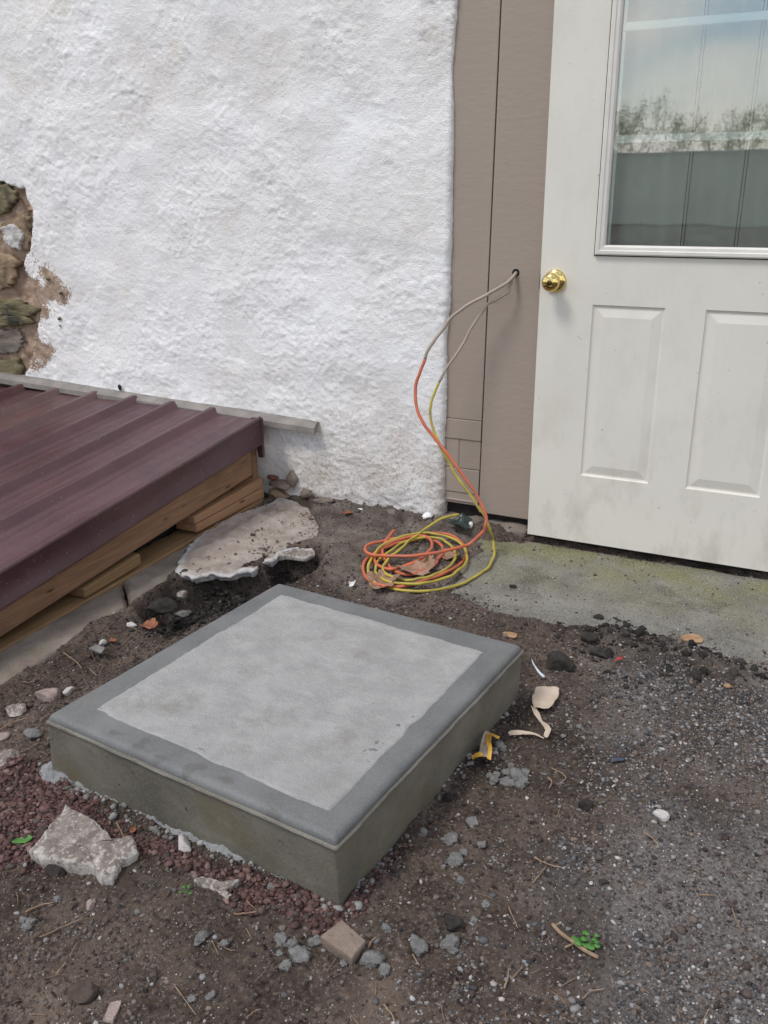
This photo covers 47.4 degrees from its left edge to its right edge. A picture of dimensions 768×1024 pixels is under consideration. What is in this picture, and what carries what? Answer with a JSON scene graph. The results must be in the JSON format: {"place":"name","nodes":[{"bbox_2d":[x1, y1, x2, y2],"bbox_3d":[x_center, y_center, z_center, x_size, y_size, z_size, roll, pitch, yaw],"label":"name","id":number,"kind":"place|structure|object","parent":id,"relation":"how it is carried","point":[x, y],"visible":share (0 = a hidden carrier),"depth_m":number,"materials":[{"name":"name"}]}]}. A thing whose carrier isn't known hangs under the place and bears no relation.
{"place":"outdoors","nodes":[
{"label":"outdoors","id":0,"kind":"place"},
{"bbox_2d":[0,755,415,934],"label":"red gravel","id":1,"kind":"structure","parent":0,"point":[43,792],"depth_m":1.75,"materials":[{"name":"gravel"}]},
{"bbox_2d":[12,835,32,843],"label":"green leaf","id":2,"kind":"object","parent":1,"relation":"on","point":[23,840],"visible":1,"depth_m":1.78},
{"bbox_2d":[36,827,45,834],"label":"stone","id":3,"kind":"object","parent":1,"relation":"on","point":[40,830],"visible":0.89,"depth_m":1.81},
{"bbox_2d":[194,876,238,899],"bbox_3d":[-0.316,0.706,1.655,0.086,0.025,0.046,9,22,24],"label":"concrete splinter","id":4,"kind":"object","parent":1,"relation":"on","point":[212,883],"visible":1,"depth_m":1.65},
{"bbox_2d":[0,492,767,1023],"bbox_3d":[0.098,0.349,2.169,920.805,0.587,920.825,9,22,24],"label":"ground","id":5,"kind":"structure","parent":0,"point":[348,994],"depth_m":1.67,"materials":[{"name":"soil"}]},
{"bbox_2d":[0,732,10,741],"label":"stone","id":6,"kind":"object","parent":5,"relation":"on","point":[4,736],"visible":0.99,"depth_m":2.15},
{"bbox_2d":[0,749,20,765],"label":"stone","id":7,"kind":"object","parent":5,"relation":"on","point":[5,754],"visible":0.64,"depth_m":2.05,"materials":[{"name":"stone"}]},
{"bbox_2d":[5,703,26,716],"bbox_3d":[-0.954,0.512,2.272,0.045,0.028,0.063,-18,26,-39],"label":"stone","id":8,"kind":"object","parent":5,"relation":"on","point":[16,710],"visible":1,"depth_m":2.26,"materials":[{"name":"stone"}]},
{"bbox_2d":[19,916,27,922],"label":"cement crumb","id":9,"kind":"object","parent":5,"relation":"on","point":[23,919],"visible":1,"depth_m":1.59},
{"bbox_2d":[20,921,33,931],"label":"cement crumb","id":10,"kind":"object","parent":5,"relation":"on","point":[26,926],"visible":1,"depth_m":1.57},
{"bbox_2d":[25,917,36,923],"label":"cement crumb","id":11,"kind":"object","parent":5,"relation":"on","point":[31,920],"visible":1,"depth_m":1.58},
{"bbox_2d":[23,728,41,738],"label":"stone","id":12,"kind":"object","parent":5,"relation":"on","point":[30,733],"visible":1,"depth_m":2.14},
{"bbox_2d":[25,902,53,912],"bbox_3d":[-0.636,0.727,1.615,0.050,0.005,0.008,-12,23,-27],"label":"twig","id":13,"kind":"object","parent":5,"relation":"on","point":[26,911],"visible":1,"depth_m":1.61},
{"bbox_2d":[34,688,60,701],"bbox_3d":[-0.895,0.486,2.340,0.072,0.035,0.056,9,22,24],"label":"stone","id":14,"kind":"object","parent":5,"relation":"on","point":[49,694],"visible":0.99,"depth_m":2.32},
{"bbox_2d":[44,864,66,877],"bbox_3d":[-0.639,0.696,1.703,0.043,0.023,0.034,9,22,24],"label":"clod","id":15,"kind":"object","parent":5,"relation":"on","point":[50,870],"visible":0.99,"depth_m":1.70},
{"bbox_2d":[52,895,61,902],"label":"cement crumb","id":16,"kind":"object","parent":5,"relation":"on","point":[57,898],"visible":1,"depth_m":1.63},
{"bbox_2d":[39,918,82,937],"bbox_3d":[-0.578,0.745,1.569,0.076,0.006,0.004,-13,24,-31],"label":"twig","id":17,"kind":"object","parent":5,"relation":"on","point":[58,928],"visible":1,"depth_m":1.56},
{"bbox_2d":[0,586,126,684],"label":"concrete curb","id":18,"kind":"structure","parent":5,"relation":"on","point":[39,646],"depth_m":2.62,"materials":[{"name":"concrete"}]},
{"bbox_2d":[62,686,74,695],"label":"stone","id":19,"kind":"object","parent":5,"relation":"on","point":[67,691],"visible":1,"depth_m":2.35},
{"bbox_2d":[68,979,98,1003],"bbox_3d":[-0.499,0.792,1.446,0.054,0.034,0.044,9,22,24],"label":"clod","id":20,"kind":"object","parent":5,"relation":"on","point":[84,991],"visible":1,"depth_m":1.44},
{"bbox_2d":[29,804,138,885],"bbox_3d":[-0.595,0.672,1.740,0.226,0.065,0.132,9,22,24],"label":"concrete chunk","id":21,"kind":"object","parent":5,"relation":"on","point":[70,841],"visible":0.98,"depth_m":1.72,"materials":[{"name":"concrete"}]},
{"bbox_2d":[86,899,95,910],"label":"stone","id":22,"kind":"object","parent":5,"relation":"on","point":[90,904],"visible":1,"depth_m":1.61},
{"bbox_2d":[89,645,105,653],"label":"stone","id":23,"kind":"object","parent":5,"relation":"on","point":[99,649],"visible":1,"depth_m":2.52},
{"bbox_2d":[99,639,106,645],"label":"stone","id":24,"kind":"object","parent":5,"relation":"on","point":[103,642],"visible":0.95,"depth_m":2.58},
{"bbox_2d":[102,1000,121,1023],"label":"pale slab bit","id":25,"kind":"object","parent":5,"relation":"on","point":[111,1013],"visible":1,"depth_m":1.41,"materials":[{"name":"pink stone"}]},
{"bbox_2d":[126,622,136,627],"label":"stone","id":26,"kind":"object","parent":5,"relation":"on","point":[131,624],"visible":1,"depth_m":2.70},
{"bbox_2d":[0,384,264,651],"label":"cellar hatch","id":27,"kind":"object","parent":5,"relation":"on","point":[96,493],"visible":0.99,"depth_m":3.18,"materials":[{"name":"red metal"}]},
{"bbox_2d":[139,618,157,628],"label":"dry leaf","id":28,"kind":"object","parent":5,"relation":"on","point":[150,624],"visible":1,"depth_m":2.71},
{"bbox_2d":[174,610,190,617],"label":"stone","id":29,"kind":"object","parent":5,"relation":"on","point":[183,613],"visible":0.98,"depth_m":2.93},
{"bbox_2d":[178,834,190,852],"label":"stone","id":30,"kind":"object","parent":5,"relation":"on","point":[184,845],"visible":0.98,"depth_m":1.76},
{"bbox_2d":[173,983,195,1014],"bbox_3d":[-0.325,0.793,1.426,0.002,0.005,0.075,-16,26,-36],"label":"twig","id":31,"kind":"object","parent":5,"relation":"on","point":[183,997],"visible":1,"depth_m":1.43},
{"bbox_2d":[179,884,191,893],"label":"weed","id":32,"kind":"object","parent":5,"relation":"on","point":[184,886],"visible":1,"depth_m":1.64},
{"bbox_2d":[187,994,196,1003],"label":"cement crumb","id":33,"kind":"object","parent":5,"relation":"on","point":[191,998],"visible":1,"depth_m":1.43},
{"bbox_2d":[123,498,266,604],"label":"concrete curb","id":34,"kind":"structure","parent":5,"relation":"on","point":[140,583],"depth_m":3.01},
{"bbox_2d":[194,930,208,945],"bbox_3d":[-0.322,0.746,1.533,0.024,0.024,0.034,9,22,24],"label":"cement crumb","id":35,"kind":"object","parent":5,"relation":"on","point":[200,937],"visible":1,"depth_m":1.53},
{"bbox_2d":[205,989,216,1000],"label":"cement crumb","id":36,"kind":"object","parent":5,"relation":"on","point":[211,995],"visible":1,"depth_m":1.43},
{"bbox_2d":[220,939,229,946],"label":"cement crumb","id":37,"kind":"object","parent":5,"relation":"on","point":[224,942],"visible":1,"depth_m":1.52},
{"bbox_2d":[0,0,457,518],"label":"stucco wall","id":38,"kind":"structure","parent":5,"relation":"on","point":[245,204],"depth_m":3.43,"materials":[{"name":"paint"}]},
{"bbox_2d":[0,372,318,433],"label":"flashing strip","id":39,"kind":"object","parent":38,"relation":"attached to","point":[284,422],"visible":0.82,"depth_m":3.85,"materials":[{"name":"metal"}]},
{"bbox_2d":[234,911,256,914],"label":"twig","id":40,"kind":"object","parent":5,"relation":"on","point":[244,913],"visible":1,"depth_m":1.59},
{"bbox_2d":[175,498,318,583],"bbox_3d":[-0.463,0.111,3.330,0.466,0.065,0.845,9,22,24],"label":"broken slab","id":41,"kind":"object","parent":5,"relation":"on","point":[226,535],"depth_m":3.28,"materials":[{"name":"concrete"}]},
{"bbox_2d":[189,502,320,571],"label":"dirt crumbs","id":42,"kind":"object","parent":41,"relation":"on","point":[270,551],"visible":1,"depth_m":3.28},
{"bbox_2d":[275,949,283,956],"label":"cement crumb","id":43,"kind":"object","parent":5,"relation":"on","point":[279,952],"visible":1,"depth_m":1.51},
{"bbox_2d":[273,931,287,946],"bbox_3d":[-0.178,0.749,1.532,0.027,0.021,0.032,-7,21,-18],"label":"cement crumb","id":44,"kind":"object","parent":5,"relation":"on","point":[281,937],"visible":0.97,"depth_m":1.53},
{"bbox_2d":[40,584,523,905],"bbox_3d":[-0.222,0.471,2.119,0.859,0.207,0.874,12,24,29],"label":"concrete pad","id":45,"kind":"object","parent":5,"relation":"on","point":[320,745],"visible":0.98,"depth_m":1.89,"materials":[{"name":"concrete"}]},
{"bbox_2d":[36,693,530,920],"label":"cement crumbs","id":46,"kind":"object","parent":5,"relation":"on","point":[156,829],"visible":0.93,"depth_m":1.82,"materials":[{"name":"concrete"}]},
{"bbox_2d":[278,959,291,971],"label":"cement crumb","id":47,"kind":"object","parent":5,"relation":"on","point":[285,965],"visible":1,"depth_m":1.48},
{"bbox_2d":[285,937,298,947],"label":"cement crumb","id":48,"kind":"object","parent":5,"relation":"on","point":[291,942],"visible":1,"depth_m":1.51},
{"bbox_2d":[278,548,315,561],"bbox_3d":[-0.319,0.159,3.177,0.141,0.026,0.074,-6,21,-13],"label":"concrete fragment","id":49,"kind":"object","parent":5,"relation":"on","point":[304,554],"visible":1,"depth_m":3.17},
{"bbox_2d":[288,945,312,962],"bbox_3d":[-0.145,0.760,1.503,0.035,0.027,0.043,-19,27,-40],"label":"cement crumb","id":50,"kind":"object","parent":5,"relation":"on","point":[299,954],"visible":1,"depth_m":1.50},
{"bbox_2d":[307,934,321,946],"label":"cement crumb","id":51,"kind":"object","parent":5,"relation":"on","point":[315,941],"visible":0.96,"depth_m":1.53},
{"bbox_2d":[320,920,365,966],"bbox_3d":[-0.067,0.752,1.524,0.074,0.037,0.050,15,26,37],"label":"paver fragment","id":52,"kind":"object","parent":5,"relation":"on","point":[341,939],"visible":1,"depth_m":1.51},
{"bbox_2d":[339,959,347,966],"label":"cement crumb","id":53,"kind":"object","parent":5,"relation":"on","point":[343,963],"visible":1,"depth_m":1.49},
{"bbox_2d":[359,949,385,968],"bbox_3d":[-0.019,0.764,1.496,0.041,0.030,0.041,9,22,24],"label":"cement crumb","id":54,"kind":"object","parent":5,"relation":"on","point":[371,958],"visible":1,"depth_m":1.49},
{"bbox_2d":[0,495,767,1023],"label":"dirt crumbs","id":55,"kind":"object","parent":5,"relation":"on","point":[746,967],"visible":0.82,"depth_m":1.69,"materials":[{"name":"soil"}]},
{"bbox_2d":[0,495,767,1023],"bbox_3d":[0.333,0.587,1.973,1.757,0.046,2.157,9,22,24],"label":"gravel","id":56,"kind":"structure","parent":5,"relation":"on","point":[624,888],"depth_m":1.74,"materials":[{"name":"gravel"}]},
{"bbox_2d":[367,569,400,588],"bbox_3d":[-0.006,0.222,2.900,0.121,0.037,0.136,9,22,24],"label":"dry leaf","id":57,"kind":"object","parent":5,"relation":"on","point":[372,576],"visible":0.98,"depth_m":2.92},
{"bbox_2d":[378,961,390,977],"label":"cement crumb","id":58,"kind":"object","parent":5,"relation":"on","point":[384,968],"visible":1,"depth_m":1.47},
{"bbox_2d":[380,922,391,932],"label":"cement crumb","id":59,"kind":"object","parent":5,"relation":"on","point":[386,928],"visible":1,"depth_m":1.56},
{"bbox_2d":[10,497,766,1023],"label":"straw litter","id":60,"kind":"object","parent":5,"relation":"on","point":[398,845],"visible":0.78,"depth_m":1.67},
{"bbox_2d":[383,1004,395,1023],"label":"twig","id":61,"kind":"object","parent":5,"relation":"on","point":[386,1007],"visible":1,"depth_m":1.40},
{"bbox_2d":[409,933,418,939],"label":"cement crumb","id":62,"kind":"object","parent":5,"relation":"on","point":[414,936],"visible":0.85,"depth_m":1.54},
{"bbox_2d":[396,559,435,575],"bbox_3d":[0.105,0.186,2.978,0.127,0.039,0.100,9,22,24],"label":"dry leaf","id":63,"kind":"object","parent":5,"relation":"on","point":[417,565],"visible":1,"depth_m":2.99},
{"bbox_2d":[410,938,428,956],"bbox_3d":[0.062,0.753,1.522,0.037,0.026,0.039,9,22,24],"label":"cement crumb","id":64,"kind":"object","parent":5,"relation":"on","point":[420,946],"visible":1,"depth_m":1.51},
{"bbox_2d":[416,827,427,837],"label":"cement crumb","id":65,"kind":"object","parent":5,"relation":"on","point":[423,832],"visible":1,"depth_m":1.79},
{"bbox_2d":[421,555,433,562],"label":"dry leaf","id":66,"kind":"object","parent":5,"relation":"on","point":[425,559],"visible":0.4,"depth_m":3.09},
{"bbox_2d":[361,271,516,587],"bbox_3d":[0.177,-0.307,3.013,0.344,0.974,0.735,18,27,40],"label":"orange cable","id":67,"kind":"object","parent":5,"relation":"on","point":[421,556],"visible":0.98,"depth_m":3.08,"materials":[{"name":"rubber"}]},
{"bbox_2d":[367,275,516,592],"bbox_3d":[0.195,-0.294,2.981,0.402,0.972,0.710,9,22,24],"label":"yellow cable","id":68,"kind":"object","parent":5,"relation":"on","point":[405,543],"visible":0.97,"depth_m":3.09,"materials":[{"name":"rubber"}]},
{"bbox_2d":[442,792,453,801],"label":"stone","id":69,"kind":"object","parent":5,"relation":"on","point":[448,796],"visible":1,"depth_m":1.90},
{"bbox_2d":[438,547,459,559],"bbox_3d":[0.234,0.148,3.104,0.094,0.029,0.083,9,22,24],"label":"dry leaf","id":70,"kind":"object","parent":5,"relation":"on","point":[448,555],"visible":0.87,"depth_m":3.12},
{"bbox_2d":[440,933,459,950],"bbox_3d":[0.117,0.751,1.528,0.032,0.025,0.040,9,22,24],"label":"cement crumb","id":71,"kind":"object","parent":5,"relation":"on","point":[452,940],"visible":1,"depth_m":1.52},
{"bbox_2d":[441,831,458,845],"bbox_3d":[0.134,0.663,1.776,0.035,0.026,0.038,9,22,24],"label":"cement crumb","id":72,"kind":"object","parent":5,"relation":"on","point":[450,838],"visible":1,"depth_m":1.77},
{"bbox_2d":[445,947,458,954],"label":"cement crumb","id":73,"kind":"object","parent":5,"relation":"on","point":[453,950],"visible":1,"depth_m":1.51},
{"bbox_2d":[445,913,463,931],"bbox_3d":[0.125,0.732,1.567,0.033,0.026,0.039,-2,20,-5],"label":"clod","id":74,"kind":"object","parent":5,"relation":"on","point":[453,923],"visible":1,"depth_m":1.55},
{"bbox_2d":[446,851,463,866],"bbox_3d":[0.141,0.682,1.716,0.036,0.031,0.038,9,22,24],"label":"cement crumb","id":75,"kind":"object","parent":5,"relation":"on","point":[455,858],"visible":1,"depth_m":1.71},
{"bbox_2d":[448,513,471,529],"bbox_3d":[0.282,0.035,3.323,0.087,0.039,0.099,6,21,18],"label":"dark scrap","id":76,"kind":"object","parent":5,"relation":"on","point":[463,520],"visible":1,"depth_m":3.34,"materials":[{"name":"green plastic"}]},
{"bbox_2d":[455,875,466,884],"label":"cement crumb","id":77,"kind":"object","parent":5,"relation":"on","point":[460,879],"visible":1,"depth_m":1.67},
{"bbox_2d":[460,848,467,856],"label":"cement crumb","id":78,"kind":"object","parent":5,"relation":"on","point":[463,851],"visible":0.98,"depth_m":1.73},
{"bbox_2d":[465,816,478,827],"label":"cement crumb","id":79,"kind":"object","parent":5,"relation":"on","point":[471,821],"visible":1,"depth_m":1.80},
{"bbox_2d":[470,916,477,922],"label":"cement crumb","id":80,"kind":"object","parent":5,"relation":"on","point":[473,919],"visible":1,"depth_m":1.58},
{"bbox_2d":[433,511,528,536],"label":"foundation block","id":81,"kind":"structure","parent":5,"relation":"on","point":[519,528],"depth_m":3.36,"materials":[{"name":"concrete"}]},
{"bbox_2d":[477,841,486,847],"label":"cement crumb","id":82,"kind":"object","parent":5,"relation":"on","point":[481,844],"visible":1,"depth_m":1.74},
{"bbox_2d":[471,731,499,759],"bbox_3d":[0.236,0.538,2.030,0.047,0.027,0.126,6,21,16],"label":"foil wrapper","id":83,"kind":"object","parent":5,"relation":"on","point":[485,750],"visible":1,"depth_m":2.02,"materials":[{"name":"plastic"}]},
{"bbox_2d":[481,899,490,907],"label":"cement crumb","id":84,"kind":"object","parent":5,"relation":"on","point":[485,903],"visible":1,"depth_m":1.62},
{"bbox_2d":[489,775,499,785],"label":"cement crumb","id":85,"kind":"object","parent":5,"relation":"on","point":[494,779],"visible":0.98,"depth_m":1.94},
{"bbox_2d":[492,771,500,777],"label":"cement crumb","id":86,"kind":"object","parent":5,"relation":"on","point":[497,773],"visible":0.74,"depth_m":1.97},
{"bbox_2d":[493,740,504,748],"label":"cement crumb","id":87,"kind":"object","parent":5,"relation":"on","point":[498,744],"visible":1,"depth_m":2.07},
{"bbox_2d":[444,0,554,523],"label":"door surround","id":88,"kind":"object","parent":5,"relation":"on","point":[502,59],"visible":0.65,"depth_m":3.03,"materials":[{"name":"beige paint"}]},
{"bbox_2d":[526,0,767,572],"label":"entry door","id":89,"kind":"structure","parent":88,"relation":"attached to","point":[650,427],"depth_m":2.81,"materials":[{"name":"paint"}]},
{"bbox_2d":[527,0,767,571],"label":"door leaf","id":90,"kind":"structure","parent":89,"relation":"in","point":[650,432],"depth_m":2.89,"materials":[{"name":"paint"}]},
{"bbox_2d":[499,745,506,751],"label":"cement crumb","id":91,"kind":"object","parent":5,"relation":"on","point":[503,749],"visible":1,"depth_m":2.06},
{"bbox_2d":[498,776,510,785],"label":"cement crumb","id":92,"kind":"object","parent":5,"relation":"on","point":[504,780],"visible":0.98,"depth_m":1.94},
{"bbox_2d":[501,767,510,777],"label":"cement crumb","id":93,"kind":"object","parent":5,"relation":"on","point":[504,772],"visible":0.77,"depth_m":1.97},
{"bbox_2d":[503,968,508,988],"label":"twig","id":94,"kind":"object","parent":5,"relation":"on","point":[505,984],"visible":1,"depth_m":1.45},
{"bbox_2d":[503,632,516,638],"bbox_3d":[0.371,0.362,2.579,0.047,0.007,0.028,9,22,24],"label":"bark chip","id":95,"kind":"object","parent":5,"relation":"on","point":[511,635],"visible":1,"depth_m":2.57,"materials":[{"name":"brown wood"}]},
{"bbox_2d":[508,779,514,786],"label":"cement crumb","id":96,"kind":"object","parent":5,"relation":"on","point":[512,782],"visible":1,"depth_m":1.93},
{"bbox_2d":[509,767,525,780],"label":"cement crumb","id":97,"kind":"object","parent":5,"relation":"on","point":[516,773],"visible":0.84,"depth_m":1.95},
{"bbox_2d":[514,779,525,789],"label":"cement crumb","id":98,"kind":"object","parent":5,"relation":"on","point":[519,784],"visible":1,"depth_m":1.92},
{"bbox_2d":[521,767,529,775],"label":"cement crumb","id":99,"kind":"object","parent":5,"relation":"on","point":[525,770],"visible":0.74,"depth_m":1.97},
{"bbox_2d":[521,776,529,785],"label":"cement crumb","id":100,"kind":"object","parent":5,"relation":"on","point":[525,779],"visible":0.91,"depth_m":1.94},
{"bbox_2d":[508,686,558,738],"bbox_3d":[0.393,0.497,2.190,0.097,0.025,0.238,9,22,24],"label":"paper scrap","id":101,"kind":"object","parent":5,"relation":"on","point":[544,697],"visible":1,"depth_m":2.22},
{"bbox_2d":[532,660,544,678],"bbox_3d":[0.419,0.426,2.406,0.012,0.011,0.115,-4,21,-9],"label":"plastic tube","id":102,"kind":"object","parent":5,"relation":"on","point":[540,673],"visible":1,"depth_m":2.37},
{"bbox_2d":[534,856,560,867],"bbox_3d":[0.318,0.683,1.704,0.056,0.010,0.004,14,25,33],"label":"twig","id":103,"kind":"object","parent":5,"relation":"on","point":[536,858],"visible":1,"depth_m":1.71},
{"bbox_2d":[546,651,574,671],"bbox_3d":[0.486,0.411,2.408,0.079,0.061,0.071,9,22,24],"label":"rock","id":104,"kind":"object","parent":5,"relation":"on","point":[559,661],"visible":0.98,"depth_m":2.38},
{"bbox_2d":[551,923,598,959],"bbox_3d":[0.327,0.752,1.528,0.033,0.011,0.101,-14,24,-32],"label":"stick","id":105,"kind":"object","parent":5,"relation":"on","point":[571,940],"visible":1,"depth_m":1.53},
{"bbox_2d":[571,930,599,949],"bbox_3d":[0.354,0.751,1.532,0.052,0.015,0.041,9,22,24],"label":"weed","id":106,"kind":"object","parent":5,"relation":"on","point":[578,942],"visible":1,"depth_m":1.53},
{"bbox_2d":[578,798,592,811],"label":"stone","id":107,"kind":"object","parent":5,"relation":"on","point":[586,804],"visible":1,"depth_m":1.85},
{"bbox_2d":[581,633,597,641],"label":"clod","id":108,"kind":"object","parent":5,"relation":"on","point":[589,637],"visible":1,"depth_m":2.52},
{"bbox_2d":[582,988,603,998],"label":"twig","id":109,"kind":"object","parent":5,"relation":"on","point":[586,994],"visible":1,"depth_m":1.44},
{"bbox_2d":[589,647,613,658],"bbox_3d":[0.611,0.394,2.459,0.065,0.035,0.047,9,22,24],"label":"clod","id":110,"kind":"object","parent":5,"relation":"on","point":[605,652],"visible":1,"depth_m":2.45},
{"bbox_2d":[442,539,767,663],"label":"concrete apron","id":111,"kind":"object","parent":5,"relation":"on","point":[520,565],"visible":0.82,"depth_m":2.86,"materials":[{"name":"concrete"}]},
{"bbox_2d":[593,614,603,619],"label":"clod","id":112,"kind":"object","parent":111,"relation":"on","point":[598,616],"visible":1,"depth_m":2.69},
{"bbox_2d":[681,634,703,643],"bbox_3d":[0.903,0.370,2.565,0.064,0.009,0.053,9,22,24],"label":"bark chip","id":113,"kind":"object","parent":111,"relation":"on","point":[697,639],"visible":0.91,"depth_m":2.56,"materials":[{"name":"brown wood"}]},
{"bbox_2d":[611,757,624,761],"bbox_3d":[0.538,0.570,2.013,0.046,0.012,0.011,-11,23,-27],"label":"blue scrap","id":114,"kind":"object","parent":5,"relation":"on","point":[618,759],"visible":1,"depth_m":2.01,"materials":[{"name":"plastic"}]},
{"bbox_2d":[652,809,669,821],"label":"stone","id":115,"kind":"object","parent":5,"relation":"on","point":[662,815],"visible":1,"depth_m":1.81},
{"bbox_2d":[135,542,767,688],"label":"black soil","id":116,"kind":"structure","parent":0,"point":[639,631],"depth_m":2.61,"materials":[{"name":"soil"}]},
{"bbox_2d":[146,598,178,614],"bbox_3d":[-0.712,0.302,2.813,0.102,0.048,0.064,-8,21,-18],"label":"clod","id":117,"kind":"object","parent":116,"relation":"on","point":[161,606],"visible":1,"depth_m":2.79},
{"bbox_2d":[177,590,187,598],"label":"stone","id":118,"kind":"object","parent":116,"relation":"on","point":[182,594],"visible":1,"depth_m":2.84,"materials":[{"name":"stone"}]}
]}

